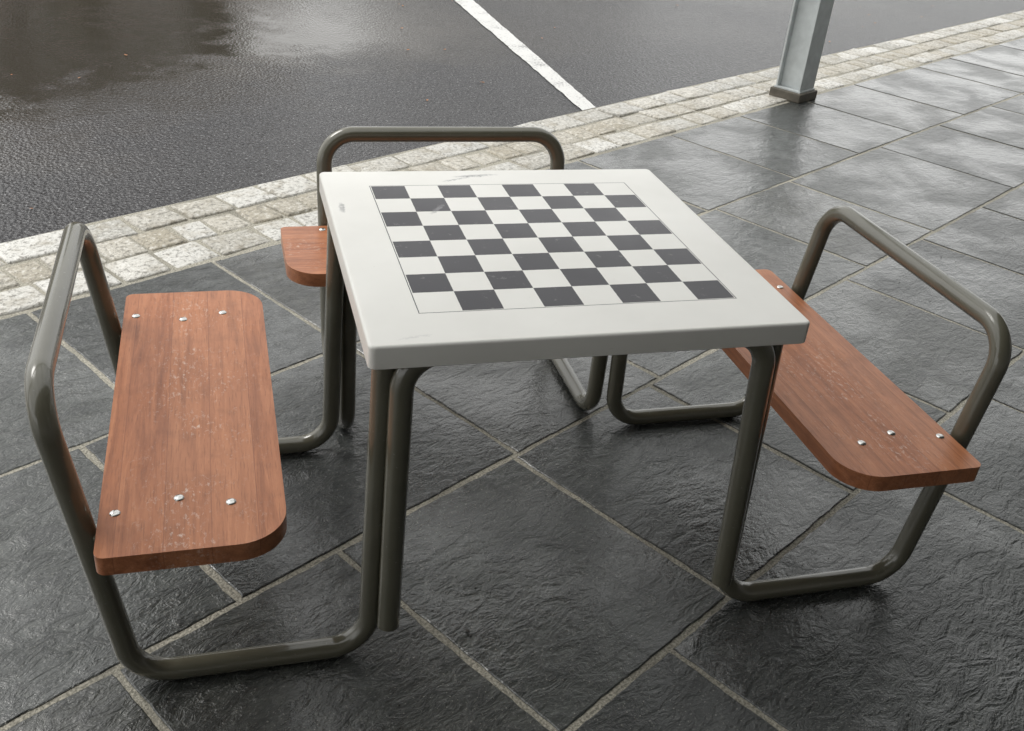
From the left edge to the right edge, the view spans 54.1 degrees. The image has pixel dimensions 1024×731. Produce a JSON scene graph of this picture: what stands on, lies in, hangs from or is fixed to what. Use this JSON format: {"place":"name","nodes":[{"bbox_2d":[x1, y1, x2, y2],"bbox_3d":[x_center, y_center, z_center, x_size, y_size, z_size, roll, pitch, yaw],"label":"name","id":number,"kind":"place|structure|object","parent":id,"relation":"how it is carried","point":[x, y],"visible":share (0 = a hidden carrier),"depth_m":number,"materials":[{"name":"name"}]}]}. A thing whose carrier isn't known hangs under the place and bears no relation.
{"place":"outdoors","nodes":[
{"label":"outdoors","id":0,"kind":"place"},
{"bbox_2d":[0,10,1023,730],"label":"slate pavement","id":1,"kind":"structure","parent":0,"point":[566,610],"depth_m":2.48,"materials":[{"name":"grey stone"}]},
{"bbox_2d":[24,220,393,680],"bbox_3d":[-0.607,0.103,2.110,0.605,0.738,0.958,-4,32,-15],"label":"bench","id":2,"kind":"object","parent":1,"relation":"on","point":[196,448],"visible":0.98,"depth_m":1.93,"materials":[{"name":"brown wood"}]},
{"bbox_2d":[281,126,607,428],"bbox_3d":[-0.146,-0.272,2.822,0.958,0.738,0.610,-4,32,-15],"label":"bench","id":3,"kind":"object","parent":1,"relation":"on","point":[304,249],"visible":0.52,"depth_m":2.82,"materials":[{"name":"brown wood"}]},
{"bbox_2d":[56,201,955,705],"bbox_3d":[0.448,0.044,3.103,3.633,0.012,2.856,-4,32,-15],"label":"scattered grit","id":4,"kind":"object","parent":1,"relation":"on","point":[468,631],"visible":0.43,"depth_m":2.25,"materials":[{"name":"grey stone"}]},
{"bbox_2d":[0,11,1023,316],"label":"granite sett edging","id":5,"kind":"object","parent":1,"relation":"on","point":[122,245],"visible":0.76,"depth_m":4.68,"materials":[{"name":"beige stone"}]},
{"bbox_2d":[319,169,809,631],"bbox_3d":[0.030,0.014,2.248,0.824,0.642,0.834,-4,32,-15],"label":"chess table","id":6,"kind":"object","parent":1,"relation":"on","point":[442,268],"visible":1,"depth_m":1.95,"materials":[{"name":"laminate"}]},
{"bbox_2d":[769,0,833,103],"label":"canopy post","id":7,"kind":"object","parent":1,"relation":"on","point":[803,45],"visible":1,"depth_m":6.06,"materials":[{"name":"grey metal"}]},
{"bbox_2d":[606,205,1011,600],"bbox_3d":[0.653,0.023,2.456,0.605,0.738,0.958,-4,32,-15],"label":"bench","id":8,"kind":"object","parent":1,"relation":"on","point":[845,410],"visible":0.69,"depth_m":2.27,"materials":[{"name":"brown wood"}]},
{"bbox_2d":[0,0,1023,242],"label":"asphalt road","id":9,"kind":"structure","parent":0,"point":[183,100],"depth_m":5.90,"materials":[{"name":"grey asphalt"}]},
{"bbox_2d":[455,0,594,109],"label":"road marking line","id":10,"kind":"object","parent":9,"relation":"on","point":[483,17],"visible":1,"depth_m":6.67,"materials":[{"name":"paint"}]}
]}

